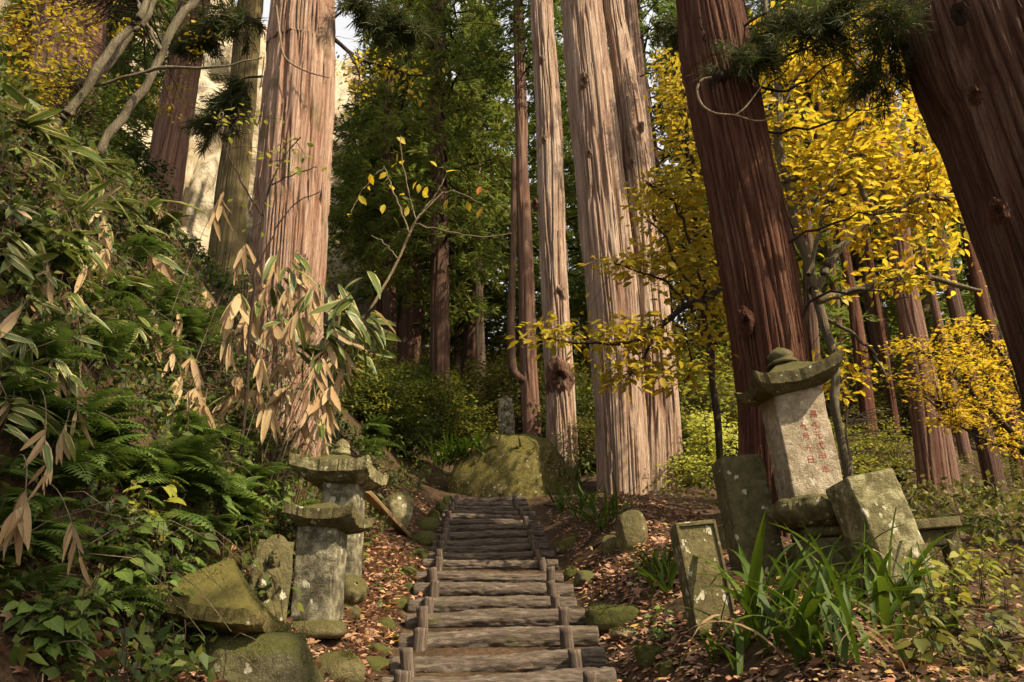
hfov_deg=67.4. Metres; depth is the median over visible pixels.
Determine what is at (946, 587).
herb
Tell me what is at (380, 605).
herb
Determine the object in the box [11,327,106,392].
fern
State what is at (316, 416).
bamboo grass
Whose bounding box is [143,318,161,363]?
bamboo grass
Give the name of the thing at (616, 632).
stone
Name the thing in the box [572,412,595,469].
shrub
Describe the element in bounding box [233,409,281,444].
bamboo grass
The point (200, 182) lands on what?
cliff
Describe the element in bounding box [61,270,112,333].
bamboo grass
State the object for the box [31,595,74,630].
herb
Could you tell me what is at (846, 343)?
shrub
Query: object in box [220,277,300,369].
bamboo grass
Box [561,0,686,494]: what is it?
cedar tree
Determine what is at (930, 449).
cedar tree
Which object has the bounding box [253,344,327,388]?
bamboo grass
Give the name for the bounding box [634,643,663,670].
stone
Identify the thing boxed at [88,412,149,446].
fern
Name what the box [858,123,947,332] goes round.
conifer tree
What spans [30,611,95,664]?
herb
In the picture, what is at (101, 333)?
fern
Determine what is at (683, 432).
shrub
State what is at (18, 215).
bamboo grass
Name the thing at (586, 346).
shrub
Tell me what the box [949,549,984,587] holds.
herb
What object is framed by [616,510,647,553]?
stone
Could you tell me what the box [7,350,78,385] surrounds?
fern
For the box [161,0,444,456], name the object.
cedar tree
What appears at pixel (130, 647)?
herb
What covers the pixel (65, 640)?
herb
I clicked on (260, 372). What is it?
bamboo grass
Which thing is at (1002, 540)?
herb
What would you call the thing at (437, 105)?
conifer tree
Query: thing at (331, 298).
bamboo grass
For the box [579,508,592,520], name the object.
stone
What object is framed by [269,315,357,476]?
bamboo grass
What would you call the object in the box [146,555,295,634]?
fallen roof stone
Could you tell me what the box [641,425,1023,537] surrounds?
ground cover
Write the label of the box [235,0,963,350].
sky
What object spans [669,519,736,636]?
tilted slab
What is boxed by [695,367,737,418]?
shrub
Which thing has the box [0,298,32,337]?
bamboo grass
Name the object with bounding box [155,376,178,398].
herb
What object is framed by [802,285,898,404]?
shrub
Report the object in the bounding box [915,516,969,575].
stone stand
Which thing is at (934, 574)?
herb
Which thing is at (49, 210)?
herb
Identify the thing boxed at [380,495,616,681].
log stairway
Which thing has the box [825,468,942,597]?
leaning block
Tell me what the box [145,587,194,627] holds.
herb
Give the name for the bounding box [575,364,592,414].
shrub
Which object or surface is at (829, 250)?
cedar tree
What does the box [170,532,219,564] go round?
herb
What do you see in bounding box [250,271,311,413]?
bamboo grass
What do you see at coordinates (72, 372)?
fern
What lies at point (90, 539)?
bank roots
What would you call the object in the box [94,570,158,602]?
herb
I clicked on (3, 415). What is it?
bamboo grass
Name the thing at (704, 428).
bush
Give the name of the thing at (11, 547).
fern
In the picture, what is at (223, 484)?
fern
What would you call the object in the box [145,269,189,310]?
fern
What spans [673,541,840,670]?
iris plant
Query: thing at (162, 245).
fern
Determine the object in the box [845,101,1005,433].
conifer tree
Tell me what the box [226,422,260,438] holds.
fern
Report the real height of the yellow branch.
3.804 m
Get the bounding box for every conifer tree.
[0,0,33,76]
[0,0,170,171]
[1,0,34,63]
[3,0,214,159]
[325,0,539,410]
[327,0,465,378]
[327,0,509,378]
[327,66,423,302]
[330,0,452,339]
[361,87,415,344]
[395,0,542,411]
[396,155,516,404]
[402,4,567,394]
[450,0,588,352]
[451,259,503,365]
[503,56,583,321]
[536,73,587,344]
[565,0,717,372]
[571,52,689,356]
[651,0,823,385]
[684,2,883,371]
[763,70,902,373]
[779,0,956,439]
[800,151,893,338]
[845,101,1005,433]
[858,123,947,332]
[873,133,982,340]
[893,100,1023,430]
[930,143,974,318]
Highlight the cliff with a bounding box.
[0,0,451,355]
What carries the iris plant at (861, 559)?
on the ground at (438, 493)
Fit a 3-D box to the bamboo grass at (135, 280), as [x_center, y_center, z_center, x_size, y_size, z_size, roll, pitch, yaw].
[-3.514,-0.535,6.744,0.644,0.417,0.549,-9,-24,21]
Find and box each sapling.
[204,103,326,468]
[279,135,511,495]
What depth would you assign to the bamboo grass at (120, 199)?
8.19 m
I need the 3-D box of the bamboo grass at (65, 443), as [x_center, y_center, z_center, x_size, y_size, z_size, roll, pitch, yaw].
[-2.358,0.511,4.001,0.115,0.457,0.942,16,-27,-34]
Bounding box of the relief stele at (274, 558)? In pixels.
[249,534,294,622]
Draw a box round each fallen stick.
[594,578,624,589]
[645,610,678,636]
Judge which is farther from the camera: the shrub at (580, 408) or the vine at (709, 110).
the shrub at (580, 408)
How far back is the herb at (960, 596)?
4.27 m
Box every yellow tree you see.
[622,37,730,459]
[678,0,986,478]
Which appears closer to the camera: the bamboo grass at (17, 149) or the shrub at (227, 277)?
the bamboo grass at (17, 149)
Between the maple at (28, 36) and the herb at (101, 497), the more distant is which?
the maple at (28, 36)
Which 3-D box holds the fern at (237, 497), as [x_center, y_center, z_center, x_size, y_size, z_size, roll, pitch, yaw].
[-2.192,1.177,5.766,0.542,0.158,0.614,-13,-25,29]
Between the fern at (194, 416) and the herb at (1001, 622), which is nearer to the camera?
the herb at (1001, 622)
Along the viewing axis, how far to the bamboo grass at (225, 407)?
6.94 m
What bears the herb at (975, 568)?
on the ground at (438, 493)
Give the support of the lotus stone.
on the ground at (438, 493)
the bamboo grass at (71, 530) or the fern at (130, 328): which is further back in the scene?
the fern at (130, 328)
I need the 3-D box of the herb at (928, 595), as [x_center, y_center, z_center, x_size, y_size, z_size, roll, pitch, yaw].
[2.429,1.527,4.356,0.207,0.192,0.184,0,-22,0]
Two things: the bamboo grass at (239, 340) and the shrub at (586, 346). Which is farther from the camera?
the shrub at (586, 346)
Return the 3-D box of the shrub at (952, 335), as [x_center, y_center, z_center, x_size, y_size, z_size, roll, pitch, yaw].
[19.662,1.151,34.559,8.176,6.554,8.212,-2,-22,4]
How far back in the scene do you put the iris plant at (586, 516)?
9.49 m
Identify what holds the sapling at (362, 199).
on the ground at (438, 493)
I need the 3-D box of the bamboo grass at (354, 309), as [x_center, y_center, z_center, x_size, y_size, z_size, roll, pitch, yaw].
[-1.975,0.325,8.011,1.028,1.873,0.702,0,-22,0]
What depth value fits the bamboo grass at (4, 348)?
4.06 m
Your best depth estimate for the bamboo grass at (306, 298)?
8.25 m
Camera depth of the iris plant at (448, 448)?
15.89 m
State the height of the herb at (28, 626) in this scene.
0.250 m
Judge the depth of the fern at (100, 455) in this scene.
4.31 m
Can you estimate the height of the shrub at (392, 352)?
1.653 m
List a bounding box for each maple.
[0,0,224,80]
[868,313,1023,459]
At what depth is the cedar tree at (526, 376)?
24.71 m
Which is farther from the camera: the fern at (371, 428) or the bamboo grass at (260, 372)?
the fern at (371, 428)
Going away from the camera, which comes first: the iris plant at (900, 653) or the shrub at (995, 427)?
the iris plant at (900, 653)
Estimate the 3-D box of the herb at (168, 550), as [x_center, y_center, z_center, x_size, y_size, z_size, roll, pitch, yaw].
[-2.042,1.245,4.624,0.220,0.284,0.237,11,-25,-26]
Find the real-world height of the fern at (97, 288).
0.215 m
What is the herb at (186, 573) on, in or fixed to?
on the ground at (438, 493)
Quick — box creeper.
[233,245,320,406]
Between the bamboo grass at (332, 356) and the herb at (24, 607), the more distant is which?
the bamboo grass at (332, 356)
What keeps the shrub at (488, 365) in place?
on the ground at (438, 493)
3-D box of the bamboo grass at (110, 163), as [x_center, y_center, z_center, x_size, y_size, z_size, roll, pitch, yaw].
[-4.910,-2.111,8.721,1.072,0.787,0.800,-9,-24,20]
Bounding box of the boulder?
[188,630,323,681]
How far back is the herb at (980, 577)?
4.70 m
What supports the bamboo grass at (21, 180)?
on the ground at (438, 493)
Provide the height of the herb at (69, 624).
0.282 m
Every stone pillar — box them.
[283,501,374,638]
[289,438,388,576]
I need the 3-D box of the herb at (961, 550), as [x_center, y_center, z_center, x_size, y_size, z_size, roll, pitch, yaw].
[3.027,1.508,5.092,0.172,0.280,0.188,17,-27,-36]
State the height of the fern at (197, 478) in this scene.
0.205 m
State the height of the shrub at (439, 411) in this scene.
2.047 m
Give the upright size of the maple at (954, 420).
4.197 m
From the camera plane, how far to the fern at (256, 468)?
6.53 m
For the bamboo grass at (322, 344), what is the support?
on the ground at (438, 493)
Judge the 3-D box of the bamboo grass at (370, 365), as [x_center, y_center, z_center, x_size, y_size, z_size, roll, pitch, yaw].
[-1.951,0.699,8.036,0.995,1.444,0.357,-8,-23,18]
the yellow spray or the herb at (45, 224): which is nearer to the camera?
the herb at (45, 224)
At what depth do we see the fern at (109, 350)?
5.58 m
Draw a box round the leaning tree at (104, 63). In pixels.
[0,0,262,155]
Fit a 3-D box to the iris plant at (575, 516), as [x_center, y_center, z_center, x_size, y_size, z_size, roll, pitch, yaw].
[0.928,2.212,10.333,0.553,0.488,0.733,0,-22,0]
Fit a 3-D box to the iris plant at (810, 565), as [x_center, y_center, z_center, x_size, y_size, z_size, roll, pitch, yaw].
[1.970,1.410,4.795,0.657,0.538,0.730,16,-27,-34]
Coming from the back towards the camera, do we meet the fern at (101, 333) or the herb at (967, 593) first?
the fern at (101, 333)
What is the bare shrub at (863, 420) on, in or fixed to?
on the ground at (438, 493)
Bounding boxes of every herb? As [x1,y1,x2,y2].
[0,207,52,252]
[0,212,49,252]
[1,225,78,260]
[1,600,52,645]
[2,598,59,640]
[3,615,65,676]
[20,217,88,262]
[20,607,82,666]
[21,244,60,284]
[22,609,81,676]
[29,618,96,681]
[30,222,97,278]
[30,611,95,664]
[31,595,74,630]
[32,615,91,659]
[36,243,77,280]
[41,208,86,257]
[41,632,103,656]
[42,595,87,628]
[49,231,80,248]
[52,596,113,633]
[55,595,104,648]
[72,600,122,639]
[79,557,149,611]
[86,495,128,549]
[92,518,158,583]
[93,538,151,580]
[94,491,166,542]
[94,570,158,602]
[99,572,135,613]
[106,553,164,571]
[107,525,145,557]
[109,644,150,667]
[110,508,154,560]
[113,581,148,627]
[115,579,153,620]
[122,266,139,297]
[123,485,176,516]
[124,639,150,670]
[126,503,167,543]
[126,505,159,535]
[127,641,154,664]
[128,479,185,510]
[131,543,170,578]
[133,559,192,583]
[134,621,183,641]
[135,551,196,576]
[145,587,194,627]
[146,525,201,552]
[149,588,184,620]
[150,606,183,636]
[151,546,176,584]
[154,525,190,555]
[154,580,177,595]
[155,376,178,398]
[164,519,205,553]
[167,568,187,579]
[169,529,208,556]
[169,551,206,572]
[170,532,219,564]
[195,338,212,368]
[197,494,243,522]
[198,500,239,518]
[200,342,221,369]
[209,382,232,400]
[210,496,232,519]
[252,491,272,512]
[256,479,281,504]
[259,505,277,532]
[261,488,293,507]
[265,478,296,494]
[268,499,288,518]
[279,484,294,495]
[369,452,383,465]
[373,599,388,614]
[640,613,657,626]
[649,620,671,632]
[649,627,664,639]
[649,633,669,643]
[653,605,672,618]
[660,624,679,638]
[724,597,780,630]
[883,626,929,657]
[884,623,914,651]
[891,614,951,664]
[900,557,948,592]
[901,600,935,653]
[902,616,951,651]
[906,627,957,666]
[910,588,955,627]
[915,577,949,605]
[915,608,964,635]
[919,603,966,635]
[921,593,958,615]
[922,593,975,626]
[926,568,971,609]
[927,640,974,669]
[933,637,986,675]
[935,566,965,605]
[935,608,976,631]
[939,571,968,606]
[939,572,974,608]
[939,573,966,605]
[942,622,979,638]
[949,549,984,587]
[951,610,1005,645]
[955,634,983,665]
[956,548,988,584]
[957,626,1015,661]
[962,558,1004,599]
[962,563,1003,607]
[965,556,1002,607]
[974,534,994,577]
[976,614,1018,667]
[982,642,1023,673]
[984,618,1019,650]
[984,639,1023,663]
[985,556,1010,585]
[987,622,1014,658]
[989,585,1023,620]
[990,610,1023,639]
[992,582,1022,609]
[998,537,1023,573]
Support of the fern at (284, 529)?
on the ground at (438, 493)
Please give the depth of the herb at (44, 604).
3.10 m
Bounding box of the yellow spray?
[335,36,447,117]
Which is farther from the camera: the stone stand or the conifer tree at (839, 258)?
the conifer tree at (839, 258)
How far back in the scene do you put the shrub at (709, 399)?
19.87 m
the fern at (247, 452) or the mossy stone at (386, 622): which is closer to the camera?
the mossy stone at (386, 622)
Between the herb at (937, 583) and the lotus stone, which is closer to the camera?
the herb at (937, 583)
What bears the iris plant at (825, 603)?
on the ground at (438, 493)
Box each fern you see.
[0,355,65,392]
[0,373,77,413]
[0,400,75,419]
[0,455,54,481]
[0,487,92,518]
[0,492,42,526]
[0,507,64,529]
[0,536,40,564]
[0,537,71,560]
[0,563,88,599]
[0,593,80,608]
[1,335,51,363]
[1,407,103,449]
[1,529,74,564]
[3,321,109,364]
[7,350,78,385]
[8,428,123,483]
[8,494,103,542]
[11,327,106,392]
[12,472,131,493]
[20,396,109,442]
[22,236,102,270]
[24,413,112,471]
[37,359,86,392]
[51,395,136,433]
[52,434,141,479]
[58,528,156,570]
[66,387,150,418]
[71,280,123,319]
[75,324,128,363]
[76,319,135,333]
[76,322,141,362]
[76,424,159,461]
[77,332,126,341]
[78,268,133,286]
[83,434,153,472]
[84,392,160,416]
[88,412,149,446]
[89,583,154,613]
[91,272,142,302]
[100,426,173,461]
[106,571,172,616]
[111,297,188,345]
[114,232,160,262]
[115,451,211,494]
[119,278,167,303]
[120,455,168,483]
[121,343,163,368]
[123,507,215,534]
[123,550,177,569]
[125,593,163,621]
[130,235,183,256]
[134,458,227,482]
[137,335,201,372]
[137,445,234,479]
[139,469,217,497]
[142,434,229,486]
[143,268,197,288]
[144,418,224,435]
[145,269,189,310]
[145,293,194,321]
[156,473,229,504]
[158,298,204,326]
[162,472,255,496]
[163,313,220,346]
[169,419,228,439]
[173,306,226,342]
[174,410,215,445]
[182,507,253,543]
[205,476,246,508]
[215,475,273,509]
[216,425,257,453]
[221,494,264,505]
[224,497,267,524]
[224,516,270,535]
[225,473,266,492]
[225,522,258,543]
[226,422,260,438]
[227,409,257,428]
[227,456,290,498]
[233,373,278,395]
[236,445,261,459]
[239,446,290,470]
[240,522,270,536]
[244,437,271,447]
[275,521,296,534]
[294,499,319,505]
[352,438,383,459]
[357,435,400,451]
[358,415,391,439]
[363,422,390,438]
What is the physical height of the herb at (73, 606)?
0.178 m
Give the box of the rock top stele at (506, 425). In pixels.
[498,395,514,433]
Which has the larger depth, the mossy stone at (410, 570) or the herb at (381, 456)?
the herb at (381, 456)
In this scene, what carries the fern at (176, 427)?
on the ground at (438, 493)
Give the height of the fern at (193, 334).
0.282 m
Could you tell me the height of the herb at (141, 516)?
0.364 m
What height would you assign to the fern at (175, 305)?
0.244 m
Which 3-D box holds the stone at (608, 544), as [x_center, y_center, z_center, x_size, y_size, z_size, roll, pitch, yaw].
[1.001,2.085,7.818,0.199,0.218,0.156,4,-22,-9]
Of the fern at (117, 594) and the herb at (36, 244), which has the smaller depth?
the fern at (117, 594)
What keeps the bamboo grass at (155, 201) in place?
on the ground at (438, 493)
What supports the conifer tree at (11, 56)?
on the ground at (438, 493)
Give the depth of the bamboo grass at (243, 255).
7.35 m
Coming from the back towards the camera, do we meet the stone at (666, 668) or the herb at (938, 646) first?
the stone at (666, 668)
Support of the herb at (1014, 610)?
on the ground at (438, 493)
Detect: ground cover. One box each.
[0,72,403,681]
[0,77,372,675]
[325,316,967,485]
[585,479,1023,681]
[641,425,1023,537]
[723,541,1023,681]
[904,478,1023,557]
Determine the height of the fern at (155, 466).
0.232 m
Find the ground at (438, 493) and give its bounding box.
[0,95,1023,681]
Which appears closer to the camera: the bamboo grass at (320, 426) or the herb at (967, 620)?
the herb at (967, 620)
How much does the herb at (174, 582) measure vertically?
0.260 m
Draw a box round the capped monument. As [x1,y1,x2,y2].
[733,347,858,583]
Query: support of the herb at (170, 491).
on the ground at (438, 493)
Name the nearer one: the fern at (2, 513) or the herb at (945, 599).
the fern at (2, 513)
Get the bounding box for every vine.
[275,5,329,77]
[696,76,783,121]
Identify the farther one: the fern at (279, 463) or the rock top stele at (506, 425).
the rock top stele at (506, 425)
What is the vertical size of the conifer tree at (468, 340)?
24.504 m
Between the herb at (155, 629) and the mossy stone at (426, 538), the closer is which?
the herb at (155, 629)
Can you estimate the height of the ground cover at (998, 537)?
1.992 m
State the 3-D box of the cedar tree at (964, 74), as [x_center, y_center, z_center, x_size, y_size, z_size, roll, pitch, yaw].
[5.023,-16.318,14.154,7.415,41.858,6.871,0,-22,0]
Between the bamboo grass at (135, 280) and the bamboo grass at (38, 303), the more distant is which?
the bamboo grass at (135, 280)
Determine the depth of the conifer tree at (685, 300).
30.62 m
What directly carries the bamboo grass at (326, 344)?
on the ground at (438, 493)
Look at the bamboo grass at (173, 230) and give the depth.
10.48 m
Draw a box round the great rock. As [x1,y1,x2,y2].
[446,432,582,498]
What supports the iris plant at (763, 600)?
on the ground at (438, 493)
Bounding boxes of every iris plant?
[417,437,456,471]
[427,439,463,464]
[429,434,459,466]
[429,437,454,465]
[433,434,459,461]
[436,429,463,464]
[443,431,482,456]
[453,431,480,458]
[456,429,492,455]
[457,432,477,453]
[467,425,502,454]
[535,478,569,502]
[544,482,578,513]
[553,476,578,500]
[558,461,590,486]
[561,485,627,523]
[561,489,597,521]
[564,485,600,505]
[572,480,602,510]
[585,505,615,534]
[597,474,650,519]
[617,555,676,596]
[621,541,674,583]
[622,539,673,569]
[640,540,674,573]
[667,508,857,647]
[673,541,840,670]
[678,610,782,675]
[690,559,887,647]
[693,593,735,665]
[695,543,854,652]
[700,534,862,608]
[736,540,808,593]
[748,523,905,674]
[749,574,940,632]
[762,523,903,595]
[767,522,949,607]
[821,538,918,586]
[837,532,953,601]
[837,604,993,674]
[852,547,912,633]
[856,507,964,604]
[863,549,940,615]
[882,542,1012,635]
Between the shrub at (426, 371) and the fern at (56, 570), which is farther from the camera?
the shrub at (426, 371)
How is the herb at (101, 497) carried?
on the ground at (438, 493)
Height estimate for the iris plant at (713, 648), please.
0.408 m
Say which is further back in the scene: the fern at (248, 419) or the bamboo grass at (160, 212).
the bamboo grass at (160, 212)
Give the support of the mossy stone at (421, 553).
on the ground at (438, 493)
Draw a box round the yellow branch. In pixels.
[505,156,739,400]
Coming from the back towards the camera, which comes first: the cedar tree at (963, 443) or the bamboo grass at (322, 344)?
the cedar tree at (963, 443)
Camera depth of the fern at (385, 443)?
15.64 m
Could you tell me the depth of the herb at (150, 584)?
3.92 m
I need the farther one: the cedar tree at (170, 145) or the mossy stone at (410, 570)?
the cedar tree at (170, 145)
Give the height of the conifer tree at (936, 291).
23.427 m
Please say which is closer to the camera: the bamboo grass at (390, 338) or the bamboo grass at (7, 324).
the bamboo grass at (7, 324)
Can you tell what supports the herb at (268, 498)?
on the ground at (438, 493)
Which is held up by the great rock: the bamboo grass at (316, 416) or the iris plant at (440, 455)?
the iris plant at (440, 455)
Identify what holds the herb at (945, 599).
on the ground at (438, 493)
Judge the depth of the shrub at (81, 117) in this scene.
12.28 m
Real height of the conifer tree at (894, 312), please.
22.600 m
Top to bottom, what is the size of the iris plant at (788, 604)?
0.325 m
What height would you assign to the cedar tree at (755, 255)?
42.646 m
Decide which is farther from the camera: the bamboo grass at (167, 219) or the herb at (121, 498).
the bamboo grass at (167, 219)
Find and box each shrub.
[3,56,148,158]
[88,120,174,204]
[98,132,178,211]
[181,235,225,272]
[207,261,247,298]
[224,269,249,302]
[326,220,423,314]
[327,324,402,382]
[333,351,424,426]
[338,368,418,425]
[348,333,401,368]
[350,359,438,419]
[363,391,452,461]
[373,306,464,352]
[379,354,445,401]
[389,348,459,399]
[390,376,452,427]
[399,381,494,448]
[400,361,451,393]
[406,367,497,450]
[421,312,517,379]
[427,363,477,403]
[441,347,545,432]
[450,331,516,396]
[454,370,498,409]
[460,359,544,430]
[461,356,545,436]
[480,353,585,408]
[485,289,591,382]
[485,319,542,381]
[489,348,593,436]
[498,293,590,381]
[532,375,594,449]
[537,305,692,379]
[540,357,591,397]
[547,413,595,473]
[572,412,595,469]
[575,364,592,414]
[585,330,737,455]
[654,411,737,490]
[677,332,737,413]
[677,363,734,413]
[678,369,737,461]
[680,367,737,455]
[680,410,712,463]
[691,328,852,407]
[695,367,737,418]
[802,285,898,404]
[802,294,856,384]
[820,350,900,433]
[823,367,884,429]
[827,358,906,425]
[829,415,889,478]
[832,416,904,475]
[845,405,902,463]
[846,319,989,403]
[852,413,916,486]
[857,308,991,429]
[858,373,967,439]
[957,443,1023,492]
[961,377,1015,439]
[961,378,998,434]
[1004,401,1023,455]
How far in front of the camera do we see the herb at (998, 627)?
3.87 m
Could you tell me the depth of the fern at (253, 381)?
8.71 m
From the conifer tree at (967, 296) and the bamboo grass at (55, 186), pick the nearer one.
the bamboo grass at (55, 186)
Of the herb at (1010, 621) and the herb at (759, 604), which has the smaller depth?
the herb at (1010, 621)
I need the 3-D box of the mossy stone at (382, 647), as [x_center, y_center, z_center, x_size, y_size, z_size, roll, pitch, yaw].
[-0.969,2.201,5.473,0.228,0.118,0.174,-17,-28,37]
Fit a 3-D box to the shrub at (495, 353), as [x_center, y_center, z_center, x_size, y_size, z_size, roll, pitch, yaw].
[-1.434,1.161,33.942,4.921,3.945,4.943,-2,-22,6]
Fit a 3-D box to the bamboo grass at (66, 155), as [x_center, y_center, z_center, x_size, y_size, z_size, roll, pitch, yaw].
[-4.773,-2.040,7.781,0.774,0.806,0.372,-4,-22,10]
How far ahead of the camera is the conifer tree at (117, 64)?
26.17 m
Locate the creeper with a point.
(283, 347)
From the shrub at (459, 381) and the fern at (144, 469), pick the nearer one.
the fern at (144, 469)
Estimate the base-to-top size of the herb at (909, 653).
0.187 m
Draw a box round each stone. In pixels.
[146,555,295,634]
[314,649,364,681]
[343,574,368,619]
[364,656,389,672]
[367,643,392,656]
[375,490,413,534]
[376,617,396,631]
[389,598,408,609]
[400,583,413,592]
[401,566,418,578]
[410,531,435,545]
[412,548,429,558]
[414,517,439,531]
[426,510,439,520]
[434,501,448,514]
[442,495,451,504]
[553,534,579,553]
[563,566,577,580]
[574,570,594,588]
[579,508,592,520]
[586,602,640,634]
[601,535,616,554]
[609,627,639,639]
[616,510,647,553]
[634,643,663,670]
[656,658,676,676]
[718,524,726,549]
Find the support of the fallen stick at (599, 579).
on the ground at (438, 493)
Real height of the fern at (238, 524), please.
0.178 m
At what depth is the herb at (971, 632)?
3.84 m
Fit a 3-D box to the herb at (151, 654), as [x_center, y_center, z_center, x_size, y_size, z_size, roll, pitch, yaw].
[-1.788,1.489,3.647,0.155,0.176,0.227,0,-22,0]
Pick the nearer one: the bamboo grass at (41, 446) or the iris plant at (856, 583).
the bamboo grass at (41, 446)
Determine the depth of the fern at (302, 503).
7.17 m
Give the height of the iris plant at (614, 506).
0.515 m
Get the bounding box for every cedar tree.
[27,0,107,135]
[141,0,210,228]
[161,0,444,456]
[207,0,263,292]
[456,0,564,436]
[530,0,579,474]
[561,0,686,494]
[623,0,675,363]
[653,0,707,374]
[676,0,935,538]
[745,0,823,388]
[761,9,793,198]
[764,0,849,430]
[774,0,880,459]
[780,0,962,504]
[803,0,902,445]
[821,0,1023,408]
[854,10,973,464]
[860,16,1023,488]
[868,1,953,505]
[884,3,1012,507]
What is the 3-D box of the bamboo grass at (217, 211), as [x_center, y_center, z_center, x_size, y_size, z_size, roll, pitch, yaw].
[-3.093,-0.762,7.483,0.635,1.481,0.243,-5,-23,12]
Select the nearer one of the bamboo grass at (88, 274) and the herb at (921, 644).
the herb at (921, 644)
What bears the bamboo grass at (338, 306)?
on the ground at (438, 493)
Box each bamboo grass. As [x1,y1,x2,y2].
[0,83,36,129]
[0,105,84,148]
[0,170,36,193]
[0,184,56,218]
[0,188,12,209]
[0,194,25,224]
[0,214,37,279]
[0,221,44,266]
[0,294,41,340]
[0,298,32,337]
[0,331,34,376]
[0,394,15,425]
[0,396,49,417]
[0,454,26,548]
[0,494,40,565]
[1,234,40,278]
[1,388,45,448]
[2,192,45,233]
[2,320,41,375]
[2,344,47,387]
[4,145,60,175]
[5,357,67,439]
[6,275,60,307]
[20,386,52,483]
[24,162,114,202]
[24,293,63,323]
[26,97,68,146]
[27,253,70,288]
[28,451,48,499]
[29,315,55,337]
[31,297,61,319]
[32,357,77,398]
[33,367,66,396]
[36,241,57,308]
[38,137,77,169]
[38,483,91,587]
[46,137,63,169]
[56,407,75,464]
[59,207,107,278]
[60,222,103,288]
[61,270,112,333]
[62,374,85,389]
[64,144,112,178]
[68,361,93,446]
[69,179,121,235]
[70,335,101,345]
[74,262,95,296]
[76,140,136,185]
[81,155,133,231]
[84,234,105,250]
[85,300,136,329]
[89,200,113,251]
[91,244,111,298]
[94,268,157,290]
[100,194,158,230]
[129,224,171,254]
[130,314,163,354]
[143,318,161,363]
[144,196,207,239]
[146,249,183,283]
[148,199,169,237]
[158,211,191,237]
[158,319,174,376]
[162,213,178,241]
[163,356,182,415]
[168,192,232,320]
[172,310,182,340]
[173,351,201,389]
[176,384,208,409]
[188,236,260,380]
[193,388,219,447]
[194,287,217,318]
[194,340,235,372]
[198,291,249,357]
[203,315,237,342]
[203,376,249,406]
[208,309,263,368]
[208,333,271,364]
[208,388,233,423]
[214,358,270,420]
[218,284,270,384]
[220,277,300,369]
[221,389,263,415]
[225,245,280,393]
[228,252,305,381]
[228,257,321,410]
[232,324,290,388]
[233,282,292,426]
[233,310,305,393]
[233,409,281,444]
[246,307,300,436]
[249,281,319,413]
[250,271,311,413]
[251,384,293,425]
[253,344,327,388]
[256,358,296,389]
[259,282,350,461]
[260,300,319,436]
[260,338,324,430]
[261,320,366,465]
[261,356,332,450]
[264,422,316,459]
[266,358,333,493]
[269,309,371,468]
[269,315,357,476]
[269,393,334,479]
[270,355,352,461]
[271,289,365,461]
[276,339,336,481]
[277,385,340,505]
[279,284,330,386]
[280,366,379,455]
[283,271,380,500]
[285,320,338,471]
[285,412,335,482]
[287,346,357,490]
[290,348,377,473]
[292,315,395,489]
[294,361,350,502]
[296,308,395,504]
[303,329,400,499]
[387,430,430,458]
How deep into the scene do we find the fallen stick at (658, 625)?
5.31 m
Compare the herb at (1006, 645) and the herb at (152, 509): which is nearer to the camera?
the herb at (1006, 645)
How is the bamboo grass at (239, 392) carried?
on the ground at (438, 493)
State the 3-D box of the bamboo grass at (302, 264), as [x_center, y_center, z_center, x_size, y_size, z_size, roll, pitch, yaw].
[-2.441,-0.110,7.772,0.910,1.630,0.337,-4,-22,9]
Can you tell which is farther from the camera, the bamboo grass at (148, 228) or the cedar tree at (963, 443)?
the cedar tree at (963, 443)
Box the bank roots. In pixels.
[0,108,370,681]
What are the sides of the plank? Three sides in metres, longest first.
2.092 x 0.166 x 0.056 m
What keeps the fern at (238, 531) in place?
on the ground at (438, 493)
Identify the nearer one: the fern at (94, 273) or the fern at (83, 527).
the fern at (83, 527)
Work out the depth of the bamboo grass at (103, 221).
7.40 m
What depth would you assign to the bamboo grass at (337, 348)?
7.29 m
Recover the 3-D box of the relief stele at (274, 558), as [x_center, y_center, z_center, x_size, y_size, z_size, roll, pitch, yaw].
[-1.596,1.582,5.082,0.280,0.591,0.261,9,-29,-14]
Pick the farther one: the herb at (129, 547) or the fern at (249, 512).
the fern at (249, 512)
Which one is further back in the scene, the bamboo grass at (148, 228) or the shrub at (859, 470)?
the shrub at (859, 470)
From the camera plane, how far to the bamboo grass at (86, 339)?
5.08 m
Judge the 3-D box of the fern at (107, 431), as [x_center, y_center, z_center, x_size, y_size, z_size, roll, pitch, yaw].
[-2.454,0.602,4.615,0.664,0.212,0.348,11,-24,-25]
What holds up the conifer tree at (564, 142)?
on the ground at (438, 493)
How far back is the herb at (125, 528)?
4.11 m
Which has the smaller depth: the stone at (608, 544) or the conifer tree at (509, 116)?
the stone at (608, 544)
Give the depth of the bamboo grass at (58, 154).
7.84 m
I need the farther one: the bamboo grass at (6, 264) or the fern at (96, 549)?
the bamboo grass at (6, 264)
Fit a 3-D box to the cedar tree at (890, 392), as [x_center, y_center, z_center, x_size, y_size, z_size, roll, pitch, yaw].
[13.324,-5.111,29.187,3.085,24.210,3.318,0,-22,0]
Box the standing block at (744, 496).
[711,453,786,576]
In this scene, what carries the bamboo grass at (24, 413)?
on the ground at (438, 493)
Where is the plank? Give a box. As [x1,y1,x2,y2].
[365,491,410,536]
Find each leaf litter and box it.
[1,466,970,681]
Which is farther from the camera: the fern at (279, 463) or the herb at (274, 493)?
the fern at (279, 463)

